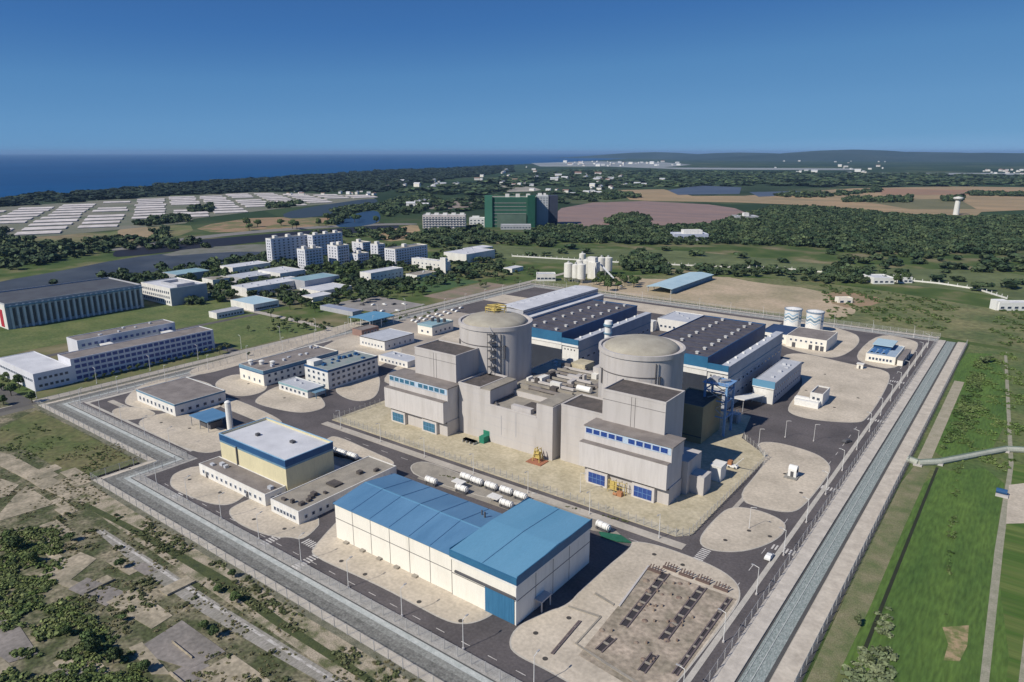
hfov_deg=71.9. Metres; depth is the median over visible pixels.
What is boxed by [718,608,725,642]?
street lamp
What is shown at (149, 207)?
greenhouse
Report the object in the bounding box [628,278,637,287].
tree
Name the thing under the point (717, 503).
fence
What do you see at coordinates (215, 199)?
greenhouse
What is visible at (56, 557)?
old slab
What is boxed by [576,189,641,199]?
hedgerow
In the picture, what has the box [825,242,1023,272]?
scattered trees
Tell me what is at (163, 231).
woodland
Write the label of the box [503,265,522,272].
store
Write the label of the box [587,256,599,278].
batching tower
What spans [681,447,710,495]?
link building
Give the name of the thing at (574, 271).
silo
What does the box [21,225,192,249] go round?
bare ground
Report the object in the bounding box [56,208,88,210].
greenhouse
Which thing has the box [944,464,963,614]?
weeds
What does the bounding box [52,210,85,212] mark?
greenhouse
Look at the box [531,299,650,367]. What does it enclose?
turbine hall
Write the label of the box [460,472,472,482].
tube trailer
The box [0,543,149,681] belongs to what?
shrubs
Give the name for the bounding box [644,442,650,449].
window
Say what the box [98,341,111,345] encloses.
office link
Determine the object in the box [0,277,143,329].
hall
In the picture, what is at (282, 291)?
garden trees
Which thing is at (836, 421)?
kerb
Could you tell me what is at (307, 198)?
greenhouse
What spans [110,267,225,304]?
garden trees
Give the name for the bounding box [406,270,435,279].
store
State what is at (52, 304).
window
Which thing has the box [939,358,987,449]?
weeds
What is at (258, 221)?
tree
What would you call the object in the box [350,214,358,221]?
tree
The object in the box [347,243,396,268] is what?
garden trees
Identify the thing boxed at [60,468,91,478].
old slab
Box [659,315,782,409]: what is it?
turbine hall
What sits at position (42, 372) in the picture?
office wing
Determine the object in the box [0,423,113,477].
shrubs
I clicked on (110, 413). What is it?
kerb line
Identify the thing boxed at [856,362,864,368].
guard hut
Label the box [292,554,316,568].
crosswalk
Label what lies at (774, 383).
turbine annex
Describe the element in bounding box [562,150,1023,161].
hills
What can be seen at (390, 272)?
annex
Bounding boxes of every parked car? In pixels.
[764,552,773,560]
[842,438,851,443]
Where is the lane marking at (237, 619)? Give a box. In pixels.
[99,530,336,681]
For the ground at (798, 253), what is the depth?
970.39 m
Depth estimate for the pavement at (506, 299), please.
620.30 m
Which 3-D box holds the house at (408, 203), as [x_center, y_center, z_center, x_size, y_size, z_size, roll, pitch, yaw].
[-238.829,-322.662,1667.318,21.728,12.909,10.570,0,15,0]
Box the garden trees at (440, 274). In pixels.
[334,262,509,290]
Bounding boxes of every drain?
[68,286,930,681]
[735,341,946,681]
[764,343,956,681]
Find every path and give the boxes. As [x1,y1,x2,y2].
[63,286,934,681]
[917,381,963,458]
[980,352,1013,681]
[1019,640,1023,681]
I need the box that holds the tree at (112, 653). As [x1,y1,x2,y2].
[105,646,123,663]
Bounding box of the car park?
[333,296,424,312]
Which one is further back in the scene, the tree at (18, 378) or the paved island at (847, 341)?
the paved island at (847, 341)
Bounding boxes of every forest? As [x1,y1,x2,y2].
[0,165,515,205]
[395,169,1023,194]
[523,207,776,244]
[618,250,670,273]
[758,204,1023,257]
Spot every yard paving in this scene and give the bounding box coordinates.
[207,280,391,308]
[327,310,466,354]
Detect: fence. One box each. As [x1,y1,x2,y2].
[36,280,530,404]
[36,401,146,459]
[70,284,532,400]
[70,398,187,456]
[90,454,146,477]
[90,473,441,681]
[134,452,187,474]
[134,471,521,681]
[333,400,378,418]
[333,414,676,535]
[532,280,940,335]
[535,283,938,339]
[689,452,767,535]
[703,338,937,681]
[744,432,767,456]
[794,340,967,681]
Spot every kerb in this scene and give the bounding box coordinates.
[112,407,154,419]
[125,377,220,411]
[139,413,226,452]
[170,466,243,504]
[189,321,363,374]
[215,374,266,395]
[221,398,281,421]
[229,499,318,538]
[255,386,324,412]
[312,523,492,623]
[329,436,393,463]
[336,375,379,400]
[410,462,498,500]
[509,541,739,681]
[700,507,785,551]
[741,342,949,681]
[741,442,829,511]
[783,328,858,357]
[783,353,889,422]
[857,335,917,367]
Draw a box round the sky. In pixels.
[0,0,1023,153]
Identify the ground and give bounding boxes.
[0,153,1023,681]
[0,401,402,681]
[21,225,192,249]
[118,227,152,240]
[197,217,377,231]
[378,225,419,240]
[429,201,472,208]
[495,186,539,191]
[531,275,1023,351]
[532,161,854,169]
[579,276,854,317]
[806,465,931,681]
[827,291,878,307]
[907,173,1022,174]
[910,372,954,465]
[943,625,968,660]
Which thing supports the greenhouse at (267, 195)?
on the ground at (798, 253)
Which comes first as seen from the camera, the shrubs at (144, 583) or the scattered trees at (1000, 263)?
the shrubs at (144, 583)
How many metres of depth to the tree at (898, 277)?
689.13 m
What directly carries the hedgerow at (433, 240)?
on the meadow
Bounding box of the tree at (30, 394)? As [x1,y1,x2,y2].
[25,391,35,402]
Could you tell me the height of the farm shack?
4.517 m
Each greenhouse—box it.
[0,214,39,217]
[0,217,33,220]
[0,220,27,223]
[8,211,43,214]
[12,209,49,211]
[14,230,61,235]
[18,207,53,209]
[22,226,67,230]
[28,222,72,225]
[33,219,77,222]
[40,216,80,218]
[48,213,81,215]
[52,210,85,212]
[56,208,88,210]
[59,206,92,207]
[62,203,95,205]
[78,224,117,228]
[82,220,119,223]
[84,217,122,220]
[87,214,124,217]
[92,209,127,211]
[97,207,126,209]
[103,201,129,202]
[131,216,147,218]
[134,204,165,205]
[134,208,164,210]
[134,210,164,212]
[134,213,164,215]
[136,206,163,208]
[137,198,164,200]
[137,200,164,201]
[138,202,162,203]
[169,196,194,197]
[169,198,195,199]
[170,201,199,202]
[171,199,195,200]
[171,203,198,204]
[173,211,208,213]
[191,214,208,216]
[199,197,225,198]
[203,200,230,201]
[204,198,226,200]
[205,202,233,203]
[213,210,247,213]
[214,204,234,205]
[214,206,238,207]
[214,208,243,210]
[227,195,251,196]
[232,196,252,197]
[236,199,261,200]
[237,201,266,202]
[240,203,265,204]
[245,205,264,206]
[257,194,277,195]
[259,195,282,197]
[262,197,287,198]
[266,198,291,200]
[287,195,309,196]
[292,196,314,197]
[296,198,320,199]
[303,199,327,201]
[307,201,331,202]
[314,194,336,195]
[318,195,343,196]
[324,197,348,198]
[345,195,369,196]
[351,196,377,197]
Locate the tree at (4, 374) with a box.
[1,372,8,378]
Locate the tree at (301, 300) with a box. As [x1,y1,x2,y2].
[297,297,304,306]
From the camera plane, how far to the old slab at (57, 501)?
260.67 m
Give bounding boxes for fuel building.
[414,339,478,382]
[602,378,684,436]
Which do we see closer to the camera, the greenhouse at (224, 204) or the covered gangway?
the covered gangway
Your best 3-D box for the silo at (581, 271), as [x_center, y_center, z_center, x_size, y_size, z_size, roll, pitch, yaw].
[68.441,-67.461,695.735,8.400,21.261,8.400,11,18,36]
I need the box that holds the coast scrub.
[431,186,610,213]
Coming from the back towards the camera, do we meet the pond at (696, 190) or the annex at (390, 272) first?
the pond at (696, 190)
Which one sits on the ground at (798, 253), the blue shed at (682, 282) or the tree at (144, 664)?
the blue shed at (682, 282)
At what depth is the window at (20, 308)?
520.40 m
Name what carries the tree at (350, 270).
on the ground at (798, 253)
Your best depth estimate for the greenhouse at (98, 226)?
1216.23 m
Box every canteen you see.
[220,260,269,272]
[231,276,294,296]
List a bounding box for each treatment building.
[218,417,334,491]
[785,327,837,351]
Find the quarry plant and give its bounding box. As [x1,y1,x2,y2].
[732,212,758,219]
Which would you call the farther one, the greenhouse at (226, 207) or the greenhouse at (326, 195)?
the greenhouse at (326, 195)
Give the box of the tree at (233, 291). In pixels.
[230,288,238,298]
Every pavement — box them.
[107,400,128,406]
[322,421,686,549]
[425,282,509,299]
[484,295,638,314]
[603,298,780,327]
[732,498,743,507]
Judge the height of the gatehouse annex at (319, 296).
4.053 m
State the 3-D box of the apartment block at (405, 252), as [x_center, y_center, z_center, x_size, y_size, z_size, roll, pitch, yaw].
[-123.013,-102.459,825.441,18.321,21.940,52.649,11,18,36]
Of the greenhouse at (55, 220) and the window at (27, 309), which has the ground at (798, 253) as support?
the greenhouse at (55, 220)
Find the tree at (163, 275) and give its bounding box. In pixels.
[158,273,168,278]
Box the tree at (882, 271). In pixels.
[879,269,886,273]
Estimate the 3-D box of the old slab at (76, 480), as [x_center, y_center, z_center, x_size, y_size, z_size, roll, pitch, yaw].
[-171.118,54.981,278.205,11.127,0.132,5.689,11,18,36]
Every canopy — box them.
[189,408,225,432]
[349,311,394,326]
[451,478,465,484]
[487,492,502,500]
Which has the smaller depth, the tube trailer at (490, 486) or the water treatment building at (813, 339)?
the tube trailer at (490, 486)
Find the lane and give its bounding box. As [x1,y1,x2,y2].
[96,530,343,681]
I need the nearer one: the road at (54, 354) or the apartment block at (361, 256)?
the road at (54, 354)
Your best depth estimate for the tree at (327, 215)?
1294.15 m
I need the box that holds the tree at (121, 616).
[117,613,126,620]
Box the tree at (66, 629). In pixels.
[59,625,71,636]
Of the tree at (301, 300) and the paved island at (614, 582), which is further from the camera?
the tree at (301, 300)
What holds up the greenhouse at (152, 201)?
on the ground at (798, 253)
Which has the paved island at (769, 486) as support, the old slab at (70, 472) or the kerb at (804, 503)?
the kerb at (804, 503)
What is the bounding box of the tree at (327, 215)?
[323,213,330,219]
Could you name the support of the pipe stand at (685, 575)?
on the paved island at (614, 582)
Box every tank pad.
[418,477,517,509]
[529,497,619,534]
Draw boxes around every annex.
[199,456,285,505]
[301,291,333,301]
[360,266,402,279]
[752,359,801,404]
[765,324,797,343]
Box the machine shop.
[501,285,603,317]
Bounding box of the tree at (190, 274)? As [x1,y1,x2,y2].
[187,272,194,278]
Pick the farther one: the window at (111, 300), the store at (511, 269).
the store at (511, 269)
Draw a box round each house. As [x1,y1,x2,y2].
[379,351,414,367]
[406,202,415,206]
[413,182,420,186]
[417,317,452,335]
[444,247,494,262]
[794,385,829,408]
[863,274,894,283]
[893,275,912,282]
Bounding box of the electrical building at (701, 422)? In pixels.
[682,387,721,443]
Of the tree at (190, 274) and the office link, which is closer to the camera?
the office link
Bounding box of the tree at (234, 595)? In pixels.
[229,590,240,601]
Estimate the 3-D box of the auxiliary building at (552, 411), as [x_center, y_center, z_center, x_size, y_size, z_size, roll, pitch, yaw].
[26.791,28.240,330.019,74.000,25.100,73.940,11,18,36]
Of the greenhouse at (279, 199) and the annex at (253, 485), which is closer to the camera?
the annex at (253, 485)
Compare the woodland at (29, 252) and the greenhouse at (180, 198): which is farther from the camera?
the greenhouse at (180, 198)
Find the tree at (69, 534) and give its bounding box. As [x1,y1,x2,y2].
[63,532,75,540]
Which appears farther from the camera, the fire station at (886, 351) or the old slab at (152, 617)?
the fire station at (886, 351)
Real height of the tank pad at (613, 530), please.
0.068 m
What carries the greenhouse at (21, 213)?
on the ground at (798, 253)
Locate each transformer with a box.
[651,319,656,331]
[727,409,741,423]
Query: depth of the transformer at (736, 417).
336.72 m
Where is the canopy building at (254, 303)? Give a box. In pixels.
[230,295,278,310]
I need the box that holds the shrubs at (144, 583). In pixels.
[11,512,289,681]
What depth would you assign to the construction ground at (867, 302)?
616.17 m
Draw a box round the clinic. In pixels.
[300,282,351,293]
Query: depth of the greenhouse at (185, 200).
1874.66 m
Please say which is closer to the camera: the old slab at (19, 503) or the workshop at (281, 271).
the old slab at (19, 503)
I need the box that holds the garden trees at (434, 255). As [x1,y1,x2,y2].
[395,245,503,271]
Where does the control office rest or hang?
on the yard at (487, 639)
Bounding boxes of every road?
[0,273,563,408]
[0,283,527,415]
[0,386,35,411]
[39,283,939,681]
[45,311,266,356]
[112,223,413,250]
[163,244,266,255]
[215,343,238,352]
[244,309,332,328]
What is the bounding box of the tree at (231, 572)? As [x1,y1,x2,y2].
[227,569,235,577]
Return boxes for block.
[239,345,337,385]
[265,232,308,261]
[278,376,325,398]
[297,245,322,270]
[307,230,342,254]
[327,241,349,265]
[350,250,368,263]
[352,239,370,251]
[370,241,384,258]
[384,243,427,265]
[501,224,530,229]
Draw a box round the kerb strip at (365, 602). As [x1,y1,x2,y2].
[69,286,936,681]
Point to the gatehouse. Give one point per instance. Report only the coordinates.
(364, 329)
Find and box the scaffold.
[608,478,626,496]
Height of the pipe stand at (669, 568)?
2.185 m
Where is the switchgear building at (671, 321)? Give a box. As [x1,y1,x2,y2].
[657,311,702,331]
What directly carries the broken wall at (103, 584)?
on the waste ground at (102, 554)
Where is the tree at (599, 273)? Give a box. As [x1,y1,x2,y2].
[596,271,603,277]
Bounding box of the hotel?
[422,213,465,230]
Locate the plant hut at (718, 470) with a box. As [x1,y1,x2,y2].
[710,459,726,481]
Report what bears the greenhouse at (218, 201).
on the ground at (798, 253)
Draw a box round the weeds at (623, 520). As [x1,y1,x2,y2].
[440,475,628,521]
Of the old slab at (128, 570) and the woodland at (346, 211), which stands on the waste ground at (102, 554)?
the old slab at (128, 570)
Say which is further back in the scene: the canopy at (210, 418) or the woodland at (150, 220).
the woodland at (150, 220)
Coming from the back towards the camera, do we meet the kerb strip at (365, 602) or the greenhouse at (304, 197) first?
the greenhouse at (304, 197)
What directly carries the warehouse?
on the yard at (487, 639)
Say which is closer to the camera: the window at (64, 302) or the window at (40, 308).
the window at (40, 308)
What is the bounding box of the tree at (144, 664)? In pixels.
[135,659,150,672]
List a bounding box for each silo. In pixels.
[564,261,572,280]
[572,262,578,281]
[577,262,585,282]
[579,251,585,259]
[583,257,587,275]
[598,255,604,271]
[604,255,612,274]
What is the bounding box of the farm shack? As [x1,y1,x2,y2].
[835,296,852,302]
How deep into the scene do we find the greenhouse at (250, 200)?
1874.96 m
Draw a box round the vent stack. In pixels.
[604,320,612,337]
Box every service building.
[384,368,458,435]
[579,417,685,504]
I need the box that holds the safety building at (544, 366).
[531,359,565,375]
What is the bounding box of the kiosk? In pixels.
[783,464,799,480]
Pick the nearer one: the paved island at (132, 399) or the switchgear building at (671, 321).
the paved island at (132, 399)
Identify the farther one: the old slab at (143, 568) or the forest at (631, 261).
the forest at (631, 261)
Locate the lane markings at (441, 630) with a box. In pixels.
[166,363,904,675]
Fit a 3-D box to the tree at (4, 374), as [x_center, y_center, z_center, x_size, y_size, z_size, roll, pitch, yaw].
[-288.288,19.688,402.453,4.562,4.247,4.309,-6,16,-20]
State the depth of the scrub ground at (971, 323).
556.39 m
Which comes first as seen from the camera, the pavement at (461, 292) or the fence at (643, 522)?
the fence at (643, 522)
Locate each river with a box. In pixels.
[0,252,259,290]
[113,225,398,256]
[283,199,376,217]
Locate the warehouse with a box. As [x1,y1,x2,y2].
[333,473,591,624]
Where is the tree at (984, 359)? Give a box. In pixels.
[980,356,987,361]
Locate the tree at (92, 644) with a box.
[83,637,101,652]
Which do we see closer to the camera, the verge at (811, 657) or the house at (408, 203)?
the verge at (811, 657)
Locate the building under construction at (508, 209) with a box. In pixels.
[485,194,536,226]
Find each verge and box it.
[32,283,936,681]
[74,484,409,681]
[797,344,967,681]
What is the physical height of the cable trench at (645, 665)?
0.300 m
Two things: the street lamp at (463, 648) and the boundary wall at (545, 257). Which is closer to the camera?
the street lamp at (463, 648)
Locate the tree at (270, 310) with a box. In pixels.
[266,308,273,313]
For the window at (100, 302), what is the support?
in the hall at (31, 306)
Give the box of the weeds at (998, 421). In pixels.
[945,352,1023,471]
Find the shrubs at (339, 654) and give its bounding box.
[92,502,399,681]
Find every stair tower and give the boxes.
[440,257,447,273]
[487,326,495,375]
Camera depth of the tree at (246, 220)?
1206.73 m
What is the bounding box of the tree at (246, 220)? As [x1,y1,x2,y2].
[242,217,250,223]
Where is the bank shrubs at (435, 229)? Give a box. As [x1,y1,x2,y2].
[420,223,483,233]
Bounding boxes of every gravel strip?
[46,284,938,681]
[56,285,938,681]
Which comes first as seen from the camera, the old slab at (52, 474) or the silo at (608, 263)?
the old slab at (52, 474)
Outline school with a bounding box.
[412,257,450,270]
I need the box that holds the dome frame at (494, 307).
[485,304,506,312]
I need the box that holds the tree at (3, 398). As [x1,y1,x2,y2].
[0,395,7,405]
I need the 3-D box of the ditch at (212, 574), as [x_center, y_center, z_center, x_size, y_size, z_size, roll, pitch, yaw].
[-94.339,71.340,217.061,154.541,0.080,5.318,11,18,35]
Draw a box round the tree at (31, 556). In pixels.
[24,552,37,561]
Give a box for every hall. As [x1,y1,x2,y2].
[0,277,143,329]
[288,273,339,289]
[360,328,413,350]
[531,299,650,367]
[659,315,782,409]
[670,229,708,239]
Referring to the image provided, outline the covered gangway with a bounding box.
[734,393,764,411]
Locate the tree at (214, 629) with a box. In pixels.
[208,624,219,636]
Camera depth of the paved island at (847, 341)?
472.37 m
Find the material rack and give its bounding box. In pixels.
[462,437,477,444]
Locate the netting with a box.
[599,531,630,542]
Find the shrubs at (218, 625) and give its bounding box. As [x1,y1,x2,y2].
[0,443,421,681]
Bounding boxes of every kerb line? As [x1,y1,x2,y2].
[84,340,331,403]
[87,403,192,451]
[684,342,928,681]
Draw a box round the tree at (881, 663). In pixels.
[840,606,897,681]
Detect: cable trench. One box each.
[551,620,581,654]
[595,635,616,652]
[619,571,669,627]
[637,652,658,673]
[658,585,706,642]
[671,597,731,675]
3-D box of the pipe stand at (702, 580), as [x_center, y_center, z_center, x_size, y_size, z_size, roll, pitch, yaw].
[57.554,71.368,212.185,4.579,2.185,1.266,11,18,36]
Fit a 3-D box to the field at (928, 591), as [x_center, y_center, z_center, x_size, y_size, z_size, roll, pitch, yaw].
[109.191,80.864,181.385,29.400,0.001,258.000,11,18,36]
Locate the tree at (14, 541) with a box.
[9,536,23,547]
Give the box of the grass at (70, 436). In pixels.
[0,410,137,476]
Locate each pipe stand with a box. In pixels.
[647,564,662,573]
[662,562,677,572]
[678,568,693,578]
[695,574,711,584]
[713,581,729,592]
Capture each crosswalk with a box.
[261,537,279,545]
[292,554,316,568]
[301,539,316,548]
[693,548,710,560]
[771,544,794,554]
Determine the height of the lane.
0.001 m
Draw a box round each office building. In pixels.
[57,326,214,381]
[66,319,175,351]
[141,277,207,305]
[202,275,230,286]
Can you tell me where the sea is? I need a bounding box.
[0,153,627,197]
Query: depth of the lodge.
1218.04 m
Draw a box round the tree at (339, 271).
[334,269,342,273]
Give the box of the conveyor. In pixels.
[600,263,621,286]
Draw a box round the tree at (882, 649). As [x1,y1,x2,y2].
[878,645,886,651]
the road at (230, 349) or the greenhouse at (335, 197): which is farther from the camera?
the greenhouse at (335, 197)
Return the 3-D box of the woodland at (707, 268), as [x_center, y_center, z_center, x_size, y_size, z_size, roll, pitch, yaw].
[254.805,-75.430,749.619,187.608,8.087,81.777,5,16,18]
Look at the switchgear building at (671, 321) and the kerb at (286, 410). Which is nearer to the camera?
the kerb at (286, 410)
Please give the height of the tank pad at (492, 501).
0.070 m
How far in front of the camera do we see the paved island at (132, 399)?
367.66 m
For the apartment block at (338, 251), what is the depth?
799.27 m
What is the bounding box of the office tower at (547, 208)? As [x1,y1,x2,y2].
[536,193,557,224]
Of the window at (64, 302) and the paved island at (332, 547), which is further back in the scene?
the window at (64, 302)
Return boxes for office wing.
[0,351,73,391]
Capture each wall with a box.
[86,578,115,593]
[167,580,196,595]
[169,671,182,681]
[172,640,192,658]
[512,254,616,262]
[568,605,600,616]
[575,642,637,681]
[576,616,601,642]
[595,592,613,605]
[618,565,649,605]
[710,340,945,681]
[913,278,938,283]
[939,282,972,288]
[977,289,1007,298]
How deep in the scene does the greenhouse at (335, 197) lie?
1978.68 m
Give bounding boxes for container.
[479,434,488,443]
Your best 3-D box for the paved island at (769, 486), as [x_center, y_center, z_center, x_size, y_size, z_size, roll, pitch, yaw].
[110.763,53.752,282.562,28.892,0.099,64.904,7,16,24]
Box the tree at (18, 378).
[11,374,23,384]
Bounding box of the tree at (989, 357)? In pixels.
[985,355,993,361]
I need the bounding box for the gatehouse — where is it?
[352,324,378,335]
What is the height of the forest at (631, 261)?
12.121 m
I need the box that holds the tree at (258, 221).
[253,219,261,226]
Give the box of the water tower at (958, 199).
[953,196,963,214]
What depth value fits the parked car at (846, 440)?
314.07 m
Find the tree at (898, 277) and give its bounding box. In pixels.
[893,274,903,283]
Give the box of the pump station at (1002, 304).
[989,299,1023,310]
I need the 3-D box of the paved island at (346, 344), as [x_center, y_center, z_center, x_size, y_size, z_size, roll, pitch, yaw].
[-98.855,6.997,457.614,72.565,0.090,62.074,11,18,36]
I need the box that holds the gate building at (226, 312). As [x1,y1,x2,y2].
[209,306,243,318]
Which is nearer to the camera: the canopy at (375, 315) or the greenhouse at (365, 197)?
the canopy at (375, 315)
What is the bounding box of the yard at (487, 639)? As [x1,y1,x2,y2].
[81,287,935,681]
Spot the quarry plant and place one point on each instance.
(745, 214)
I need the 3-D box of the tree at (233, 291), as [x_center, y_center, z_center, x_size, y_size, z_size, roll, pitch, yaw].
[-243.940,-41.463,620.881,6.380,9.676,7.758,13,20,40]
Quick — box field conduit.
[906,446,1023,466]
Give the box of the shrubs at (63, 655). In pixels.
[0,524,146,681]
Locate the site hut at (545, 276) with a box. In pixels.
[536,272,555,280]
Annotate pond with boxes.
[337,211,379,226]
[668,185,740,194]
[750,191,800,196]
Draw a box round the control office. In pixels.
[304,350,377,389]
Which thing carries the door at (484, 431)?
in the auxiliary building at (552, 411)
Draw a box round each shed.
[162,268,207,278]
[320,304,360,315]
[648,272,713,293]
[897,349,911,365]
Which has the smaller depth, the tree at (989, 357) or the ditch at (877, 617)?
the ditch at (877, 617)
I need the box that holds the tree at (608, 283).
[604,279,611,290]
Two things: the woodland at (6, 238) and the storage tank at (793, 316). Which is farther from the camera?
the woodland at (6, 238)
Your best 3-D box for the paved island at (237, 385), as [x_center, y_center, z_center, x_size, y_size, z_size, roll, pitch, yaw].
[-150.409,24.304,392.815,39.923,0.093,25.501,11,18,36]
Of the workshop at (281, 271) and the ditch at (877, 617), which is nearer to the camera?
the ditch at (877, 617)
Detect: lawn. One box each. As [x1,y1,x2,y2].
[0,298,231,354]
[22,324,336,399]
[175,311,321,348]
[380,275,479,291]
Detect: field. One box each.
[0,192,374,236]
[558,201,742,225]
[567,196,628,201]
[621,186,1023,215]
[835,345,1023,681]
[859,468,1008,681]
[864,199,975,208]
[880,188,1008,194]
[935,353,1006,456]
[1000,464,1023,681]
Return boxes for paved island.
[113,407,153,419]
[126,378,223,411]
[140,413,225,451]
[171,466,243,503]
[190,321,363,374]
[216,375,265,395]
[221,398,280,421]
[230,499,317,538]
[256,386,323,411]
[313,524,490,622]
[324,336,401,366]
[328,437,392,463]
[333,455,358,466]
[337,375,378,400]
[385,330,459,382]
[411,462,520,502]
[511,542,738,681]
[701,507,783,550]
[743,442,828,510]
[782,322,858,356]
[784,354,888,421]
[858,335,916,367]
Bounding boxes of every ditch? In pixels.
[83,503,375,681]
[864,467,937,647]
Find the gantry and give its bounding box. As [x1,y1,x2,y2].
[703,375,736,436]
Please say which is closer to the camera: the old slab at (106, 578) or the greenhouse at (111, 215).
the old slab at (106, 578)
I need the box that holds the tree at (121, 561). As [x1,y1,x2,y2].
[113,558,125,567]
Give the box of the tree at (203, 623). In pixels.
[197,619,208,629]
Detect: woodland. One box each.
[0,226,25,250]
[0,234,210,268]
[49,268,128,284]
[131,213,192,225]
[131,251,266,280]
[148,224,170,241]
[186,202,214,211]
[265,199,303,208]
[309,226,418,239]
[327,202,379,224]
[377,193,446,216]
[529,223,609,238]
[663,263,851,282]
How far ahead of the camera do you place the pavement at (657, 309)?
573.54 m
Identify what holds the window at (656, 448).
in the service building at (645, 465)
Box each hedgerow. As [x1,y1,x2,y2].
[411,227,556,247]
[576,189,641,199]
[603,211,652,226]
[773,186,882,197]
[820,261,875,283]
[841,193,913,202]
[939,193,965,201]
[965,190,1023,195]
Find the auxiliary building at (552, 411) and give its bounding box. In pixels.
[458,358,602,466]
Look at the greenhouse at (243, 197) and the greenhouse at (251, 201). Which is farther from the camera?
the greenhouse at (243, 197)
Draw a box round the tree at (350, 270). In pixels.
[346,267,354,273]
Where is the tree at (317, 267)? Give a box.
[313,265,320,269]
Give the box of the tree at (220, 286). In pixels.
[214,283,225,289]
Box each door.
[483,430,489,440]
[485,587,514,623]
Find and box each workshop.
[136,377,225,415]
[226,270,270,282]
[258,266,305,276]
[270,456,396,524]
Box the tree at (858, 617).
[854,614,861,624]
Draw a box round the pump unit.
[995,487,1008,498]
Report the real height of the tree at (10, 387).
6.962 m
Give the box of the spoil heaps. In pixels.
[599,578,693,662]
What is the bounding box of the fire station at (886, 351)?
[865,338,904,364]
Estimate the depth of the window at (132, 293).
582.68 m
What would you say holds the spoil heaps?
on the excavated bed
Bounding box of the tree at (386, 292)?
[383,290,390,298]
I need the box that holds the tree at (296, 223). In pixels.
[293,220,299,228]
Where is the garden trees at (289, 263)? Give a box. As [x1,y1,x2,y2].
[256,240,351,267]
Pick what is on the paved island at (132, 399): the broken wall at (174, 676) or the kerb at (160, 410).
the kerb at (160, 410)
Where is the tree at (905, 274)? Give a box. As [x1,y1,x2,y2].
[901,272,910,278]
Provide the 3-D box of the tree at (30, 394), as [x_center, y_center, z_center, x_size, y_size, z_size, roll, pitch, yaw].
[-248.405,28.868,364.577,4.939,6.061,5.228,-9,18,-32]
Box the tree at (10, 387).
[2,383,17,395]
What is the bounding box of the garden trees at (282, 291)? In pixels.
[218,260,378,305]
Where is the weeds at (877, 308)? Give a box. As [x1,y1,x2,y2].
[820,284,1023,345]
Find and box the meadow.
[379,233,1023,299]
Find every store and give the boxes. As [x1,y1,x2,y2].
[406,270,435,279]
[463,245,492,248]
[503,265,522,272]
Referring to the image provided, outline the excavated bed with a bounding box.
[579,567,736,681]
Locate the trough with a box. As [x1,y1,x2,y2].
[738,341,955,681]
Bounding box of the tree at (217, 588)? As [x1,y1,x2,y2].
[213,585,221,591]
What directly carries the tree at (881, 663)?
on the field at (1017, 413)
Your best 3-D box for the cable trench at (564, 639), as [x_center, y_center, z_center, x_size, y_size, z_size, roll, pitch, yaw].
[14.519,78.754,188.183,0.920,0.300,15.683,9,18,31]
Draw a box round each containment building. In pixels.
[458,311,532,381]
[598,334,685,397]
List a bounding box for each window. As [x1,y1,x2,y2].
[12,308,17,325]
[19,307,24,324]
[25,306,30,323]
[32,305,37,322]
[38,304,43,321]
[45,303,49,320]
[51,302,55,318]
[57,301,61,317]
[63,301,67,316]
[69,300,73,315]
[75,299,79,314]
[81,298,85,314]
[87,297,91,313]
[93,296,96,312]
[98,295,102,311]
[104,295,107,310]
[109,294,113,309]
[115,293,118,308]
[120,292,124,307]
[126,291,129,306]
[131,291,134,305]
[136,290,139,304]
[586,427,591,433]
[593,429,599,435]
[601,431,606,437]
[608,433,614,439]
[616,435,622,441]
[628,438,634,444]
[636,440,642,446]
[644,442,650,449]
[652,445,659,451]
[660,447,667,453]
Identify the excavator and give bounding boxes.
[727,458,743,468]
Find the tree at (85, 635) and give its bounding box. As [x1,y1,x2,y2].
[78,629,96,642]
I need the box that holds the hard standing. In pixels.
[1006,483,1023,523]
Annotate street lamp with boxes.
[400,583,406,616]
[462,614,468,649]
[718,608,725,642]
[751,564,758,594]
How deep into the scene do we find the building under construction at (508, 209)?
1212.06 m
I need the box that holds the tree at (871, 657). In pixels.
[867,652,875,662]
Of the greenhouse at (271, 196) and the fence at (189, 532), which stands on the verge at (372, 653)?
the fence at (189, 532)
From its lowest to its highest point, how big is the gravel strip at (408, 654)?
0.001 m
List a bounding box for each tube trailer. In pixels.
[336,448,347,457]
[346,451,357,460]
[425,475,437,486]
[455,483,468,494]
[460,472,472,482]
[470,476,483,486]
[484,480,497,491]
[499,485,512,496]
[499,498,513,509]
[513,490,527,500]
[595,520,610,532]
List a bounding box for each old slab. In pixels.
[0,453,82,499]
[0,478,17,497]
[0,486,54,520]
[0,619,36,662]
[0,657,13,676]
[23,471,57,489]
[38,552,95,587]
[40,469,58,476]
[40,519,72,535]
[41,464,61,472]
[45,551,65,562]
[50,667,96,681]
[51,497,68,506]
[53,653,96,671]
[54,504,78,515]
[58,481,70,489]
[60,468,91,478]
[64,474,90,486]
[69,578,122,605]
[83,487,104,497]
[87,661,109,676]
[95,575,111,584]
[106,556,136,574]
[107,589,171,628]
[129,642,168,674]
[133,562,156,574]
[144,620,225,668]
[158,576,195,595]
[169,662,209,681]
[195,653,269,681]
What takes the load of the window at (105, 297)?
in the hall at (31, 306)
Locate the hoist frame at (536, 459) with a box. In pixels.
[526,447,548,465]
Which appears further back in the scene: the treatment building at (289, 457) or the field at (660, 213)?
the field at (660, 213)
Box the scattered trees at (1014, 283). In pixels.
[525,243,1023,289]
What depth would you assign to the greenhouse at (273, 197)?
1978.16 m
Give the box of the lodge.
[469,216,484,226]
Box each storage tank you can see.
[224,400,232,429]
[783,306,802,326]
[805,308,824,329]

